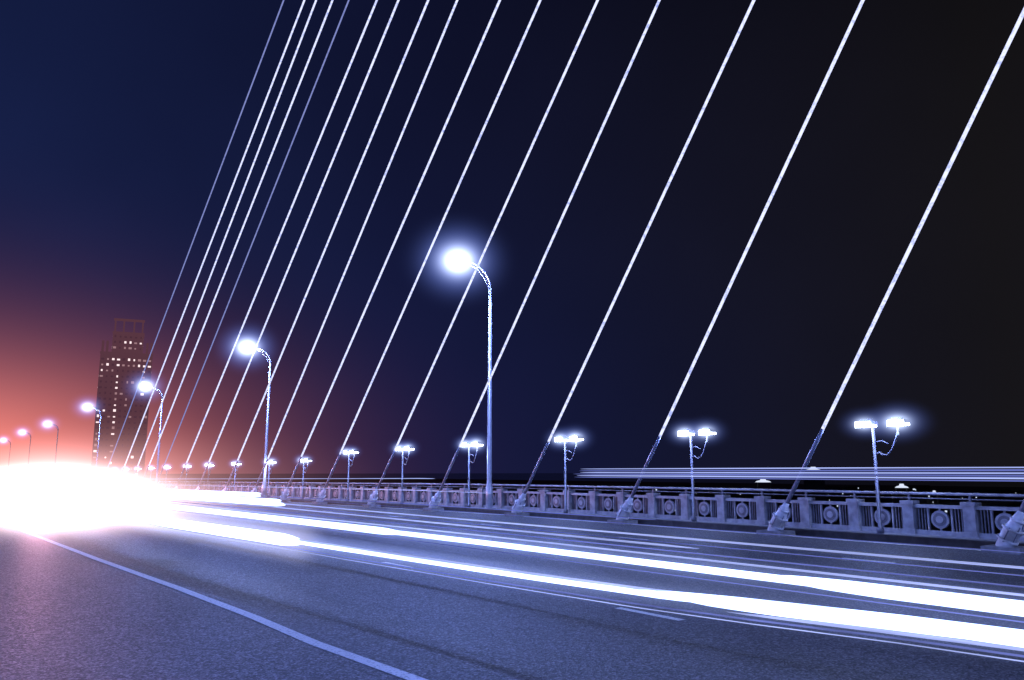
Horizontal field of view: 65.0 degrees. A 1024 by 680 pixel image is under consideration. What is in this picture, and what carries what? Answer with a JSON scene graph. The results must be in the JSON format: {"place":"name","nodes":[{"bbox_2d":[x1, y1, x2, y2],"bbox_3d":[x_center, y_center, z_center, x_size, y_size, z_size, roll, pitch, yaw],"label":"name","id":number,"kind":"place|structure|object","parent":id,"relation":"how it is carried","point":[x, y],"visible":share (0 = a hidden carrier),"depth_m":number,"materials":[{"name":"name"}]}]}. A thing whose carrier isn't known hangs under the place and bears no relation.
{"place":"outdoors","nodes":[
{"label":"outdoors","id":0,"kind":"place"},
{"bbox_2d":[0,486,1023,679],"bbox_3d":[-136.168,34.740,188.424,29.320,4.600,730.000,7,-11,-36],"label":"road","id":1,"kind":"structure","parent":0,"point":[66,614],"depth_m":9.70,"materials":[{"name":"grey asphalt"}]},
{"bbox_2d":[0,478,653,519],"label":"car light trail","id":2,"kind":"object","parent":1,"relation":"on","point":[245,494],"visible":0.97,"depth_m":41.62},
{"bbox_2d":[0,492,980,679],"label":"road markings","id":3,"kind":"object","parent":1,"relation":"on","point":[346,654],"visible":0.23,"depth_m":9.20,"materials":[{"name":"paint"}]},
{"bbox_2d":[0,487,1023,661],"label":"car light trail","id":4,"kind":"object","parent":1,"relation":"on","point":[1003,637],"visible":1,"depth_m":7.19,"materials":[{"name":"white"}]},
{"bbox_2d":[0,484,1023,575],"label":"car light trail","id":5,"kind":"object","parent":1,"relation":"on","point":[261,502],"visible":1,"depth_m":16.75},
{"bbox_2d":[9,496,1016,679],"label":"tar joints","id":6,"kind":"object","parent":1,"relation":"on","point":[467,555],"visible":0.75,"depth_m":11.32,"materials":[{"name":"grey asphalt"}]},
{"bbox_2d":[0,473,1023,486],"bbox_3d":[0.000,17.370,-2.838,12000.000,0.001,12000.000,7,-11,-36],"label":"river water","id":7,"kind":"structure","parent":0,"point":[495,476],"depth_m":2292.87,"materials":[{"name":"black liquid"}]},
{"bbox_2d":[0,0,1023,473],"label":"sky","id":8,"kind":"structure","parent":0,"point":[119,118],"materials":[{"name":"blue"}]},
{"bbox_2d":[9,484,1023,548],"bbox_3d":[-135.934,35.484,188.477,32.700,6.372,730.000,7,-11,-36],"label":"bridge deck","id":9,"kind":"structure","parent":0,"point":[951,541],"depth_m":21.70,"materials":[{"name":"concrete"}]},
{"bbox_2d":[2,439,10,482],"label":"street lamp","id":10,"kind":"object","parent":9,"relation":"on","point":[8,461],"visible":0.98,"depth_m":200.10,"materials":[{"name":"metal"}]},
{"bbox_2d":[21,431,30,483],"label":"street lamp","id":11,"kind":"object","parent":9,"relation":"on","point":[29,454],"visible":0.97,"depth_m":165.24,"materials":[{"name":"metal"}]},
{"bbox_2d":[45,423,58,484],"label":"street lamp","id":12,"kind":"object","parent":9,"relation":"on","point":[55,453],"visible":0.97,"depth_m":133.38,"materials":[{"name":"metal"}]},
{"bbox_2d":[85,405,100,485],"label":"street lamp","id":13,"kind":"object","parent":9,"relation":"on","point":[88,406],"visible":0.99,"depth_m":102.72,"materials":[{"name":"metal"}]},
{"bbox_2d":[149,467,154,487],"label":"twin floodlight","id":14,"kind":"object","parent":9,"relation":"on","point":[151,468],"visible":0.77,"depth_m":79.15,"materials":[{"name":"metal"}]},
{"bbox_2d":[141,384,162,488],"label":"street lamp","id":15,"kind":"object","parent":9,"relation":"on","point":[146,386],"visible":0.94,"depth_m":76.84,"materials":[{"name":"metal"}]},
{"bbox_2d":[164,466,170,488],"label":"twin floodlight","id":16,"kind":"object","parent":9,"relation":"on","point":[166,467],"visible":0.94,"depth_m":74.25,"materials":[{"name":"metal"}]},
{"bbox_2d":[184,465,191,489],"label":"twin floodlight","id":17,"kind":"object","parent":9,"relation":"on","point":[186,473],"visible":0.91,"depth_m":68.74,"materials":[{"name":"metal"}]},
{"bbox_2d":[99,0,283,486],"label":"stay cable","id":18,"kind":"object","parent":9,"relation":"attached to","point":[100,485],"visible":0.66,"depth_m":68.50,"materials":[{"name":"paint"}]},
{"bbox_2d":[205,463,213,490],"bbox_3d":[-24.048,10.711,63.526,1.569,2.948,2.866,7,-11,-36],"label":"twin floodlight","id":19,"kind":"object","parent":9,"relation":"on","point":[211,464],"visible":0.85,"depth_m":63.62,"materials":[{"name":"metal"}]},
{"bbox_2d":[115,0,304,486],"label":"stay cable","id":20,"kind":"object","parent":9,"relation":"attached to","point":[216,226],"visible":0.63,"depth_m":63.94,"materials":[{"name":"paint"}]},
{"bbox_2d":[127,0,316,490],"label":"stay cable","id":21,"kind":"object","parent":9,"relation":"attached to","point":[309,17],"visible":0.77,"depth_m":61.42,"materials":[{"name":"paint"}]},
{"bbox_2d":[138,0,332,487],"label":"stay cable","id":22,"kind":"object","parent":9,"relation":"attached to","point":[309,58],"visible":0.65,"depth_m":58.53,"materials":[{"name":"paint"}]},
{"bbox_2d":[232,462,241,491],"bbox_3d":[-20.049,9.800,58.149,1.467,2.906,2.694,7,-11,-36],"label":"twin floodlight","id":23,"kind":"object","parent":9,"relation":"on","point":[238,463],"visible":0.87,"depth_m":58.32,"materials":[{"name":"metal"}]},
{"bbox_2d":[153,0,348,488],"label":"stay cable","id":24,"kind":"object","parent":9,"relation":"attached to","point":[155,487],"visible":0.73,"depth_m":55.79,"materials":[{"name":"paint"}]},
{"bbox_2d":[242,344,270,496],"bbox_3d":[-17.571,4.160,52.733,5.750,12.193,5.500,7,-11,-36],"label":"street lamp","id":25,"kind":"object","parent":9,"relation":"on","point":[264,483],"visible":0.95,"depth_m":53.30,"materials":[{"name":"metal"}]},
{"bbox_2d":[267,460,276,495],"bbox_3d":[-15.870,8.799,52.538,1.599,2.961,2.737,7,-11,-36],"label":"twin floodlight","id":26,"kind":"object","parent":9,"relation":"on","point":[272,462],"visible":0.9,"depth_m":52.70,"materials":[{"name":"metal"}]},
{"bbox_2d":[173,0,377,488],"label":"stay cable","id":27,"kind":"object","parent":9,"relation":"attached to","point":[340,88],"visible":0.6,"depth_m":51.72,"materials":[{"name":"paint"}]},
{"bbox_2d":[195,0,398,494],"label":"stay cable","id":28,"kind":"object","parent":9,"relation":"attached to","point":[349,119],"visible":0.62,"depth_m":48.67,"materials":[{"name":"paint"}]},
{"bbox_2d":[300,458,311,498],"bbox_3d":[-12.466,8.033,47.958,1.453,2.901,2.688,7,-11,-36],"label":"twin floodlight","id":29,"kind":"object","parent":9,"relation":"on","point":[303,460],"visible":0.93,"depth_m":48.04,"materials":[{"name":"metal"}]},
{"bbox_2d":[221,0,428,495],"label":"stay cable","id":30,"kind":"object","parent":9,"relation":"attached to","point":[363,156],"visible":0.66,"depth_m":45.21,"materials":[{"name":"paint"}]},
{"bbox_2d":[343,450,358,500],"bbox_3d":[-8.760,7.003,43.005,1.487,3.235,2.666,7,-11,-36],"label":"twin floodlight","id":31,"kind":"object","parent":9,"relation":"on","point":[348,452],"visible":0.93,"depth_m":43.06,"materials":[{"name":"metal"}]},
{"bbox_2d":[251,0,457,491],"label":"stay cable","id":32,"kind":"object","parent":9,"relation":"attached to","point":[388,166],"visible":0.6,"depth_m":42.12,"materials":[{"name":"paint"}]},
{"bbox_2d":[280,0,500,501],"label":"stay cable","id":33,"kind":"object","parent":9,"relation":"attached to","point":[284,495],"visible":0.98,"depth_m":39.09,"materials":[{"name":"paint"}]},
{"bbox_2d":[396,446,414,503],"bbox_3d":[-5.169,6.166,38.180,1.490,3.236,2.799,7,-11,-36],"label":"twin floodlight","id":34,"kind":"object","parent":9,"relation":"on","point":[409,448],"visible":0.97,"depth_m":38.27,"materials":[{"name":"metal"}]},
{"bbox_2d":[312,0,540,503],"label":"stay cable","id":35,"kind":"object","parent":9,"relation":"attached to","point":[321,495],"visible":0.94,"depth_m":36.14,"materials":[{"name":"paint"}]},
{"bbox_2d":[461,441,483,506],"bbox_3d":[-1.703,5.325,33.527,1.647,3.301,2.881,7,-11,-36],"label":"twin floodlight","id":36,"kind":"object","parent":9,"relation":"on","point":[475,443],"visible":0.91,"depth_m":33.70,"materials":[{"name":"metal"}]},
{"bbox_2d":[450,255,496,508],"bbox_3d":[-2.197,0.513,32.083,5.750,12.315,5.500,7,-11,-36],"label":"street lamp","id":37,"kind":"object","parent":9,"relation":"on","point":[458,259],"visible":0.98,"depth_m":32.61,"materials":[{"name":"metal"}]},
{"bbox_2d":[362,0,598,506],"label":"stay cable","id":38,"kind":"object","parent":9,"relation":"attached to","point":[373,496],"visible":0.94,"depth_m":32.61,"materials":[{"name":"paint"}]},
{"bbox_2d":[0,480,1023,540],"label":"bridge railing","id":39,"kind":"object","parent":9,"relation":"on","point":[594,502],"visible":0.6,"depth_m":24.17,"materials":[{"name":"paint"}]},
{"bbox_2d":[423,0,660,510],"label":"stay cable","id":40,"kind":"object","parent":9,"relation":"attached to","point":[435,500],"visible":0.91,"depth_m":29.39,"materials":[{"name":"paint"}]},
{"bbox_2d":[555,435,583,512],"bbox_3d":[2.009,4.481,28.536,1.641,3.298,2.922,7,-11,-36],"label":"street lamp","id":41,"kind":"object","parent":9,"relation":"on","point":[576,438],"visible":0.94,"depth_m":28.70,"materials":[{"name":"metal"}]},
{"bbox_2d":[504,0,754,516],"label":"stay cable","id":42,"kind":"object","parent":9,"relation":"attached to","point":[519,504],"visible":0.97,"depth_m":25.72,"materials":[{"name":"paint"}]},
{"bbox_2d":[678,428,716,521],"bbox_3d":[5.480,3.755,23.858,1.461,3.224,2.739,7,-11,-36],"label":"street lamp","id":43,"kind":"object","parent":9,"relation":"on","point":[703,431],"visible":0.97,"depth_m":23.97,"materials":[{"name":"metal"}]},
{"bbox_2d":[607,0,864,524],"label":"stay cable","id":44,"kind":"object","parent":9,"relation":"attached to","point":[625,510],"visible":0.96,"depth_m":22.26,"materials":[{"name":"paint"}]},
{"bbox_2d":[855,417,910,533],"bbox_3d":[8.963,2.951,19.175,1.644,3.299,2.801,7,-11,-36],"label":"street lamp","id":45,"kind":"object","parent":9,"relation":"on","point":[896,422],"visible":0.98,"depth_m":19.35,"materials":[{"name":"metal"}]},
{"bbox_2d":[756,8,1023,536],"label":"stay cable","id":46,"kind":"object","parent":9,"relation":"attached to","point":[778,520],"visible":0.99,"depth_m":18.69,"materials":[{"name":"paint"}]},
{"bbox_2d":[980,500,1023,554],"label":"stay cable","id":47,"kind":"object","parent":9,"relation":"attached to","point":[1009,534],"visible":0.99,"depth_m":15.85,"materials":[{"name":"paint"}]},
{"bbox_2d":[28,479,1023,533],"bbox_3d":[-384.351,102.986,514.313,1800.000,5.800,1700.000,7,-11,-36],"label":"riverbank","id":48,"kind":"structure","parent":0,"point":[788,486],"depth_m":970.73,"materials":[{"name":"soil"}]},
{"bbox_2d":[90,331,152,483],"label":"skyscraper","id":49,"kind":"structure","parent":48,"relation":"on","point":[116,353],"depth_m":504.88,"materials":[{"name":"black concrete"}]},
{"bbox_2d":[91,335,151,481],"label":"windows","id":50,"kind":"structure","parent":49,"relation":"attached to","point":[114,410],"depth_m":504.17,"materials":[{"name":"white glass"}]},
{"bbox_2d":[101,318,152,353],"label":"crown","id":51,"kind":"object","parent":49,"relation":"on","point":[124,320],"visible":0.99,"depth_m":516.62},
{"bbox_2d":[471,484,1023,521],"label":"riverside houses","id":52,"kind":"structure","parent":48,"relation":"on","point":[919,488],"depth_m":338.68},
{"bbox_2d":[753,479,774,516],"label":"lit pavilion","id":53,"kind":"structure","parent":48,"relation":"on","point":[768,492],"depth_m":278.91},
{"bbox_2d":[803,467,825,518],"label":"lit pavilion","id":54,"kind":"structure","parent":48,"relation":"on","point":[814,484],"depth_m":273.40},
{"bbox_2d":[893,484,911,519],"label":"lit pavilion","id":55,"kind":"structure","parent":48,"relation":"on","point":[895,500],"depth_m":264.35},
{"bbox_2d":[929,490,941,519],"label":"lit pavilion","id":56,"kind":"structure","parent":48,"relation":"on","point":[932,510],"depth_m":260.05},
{"bbox_2d":[577,467,1023,481],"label":"bus light trail","id":57,"kind":"object","parent":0,"point":[790,476],"visible":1,"depth_m":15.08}
]}

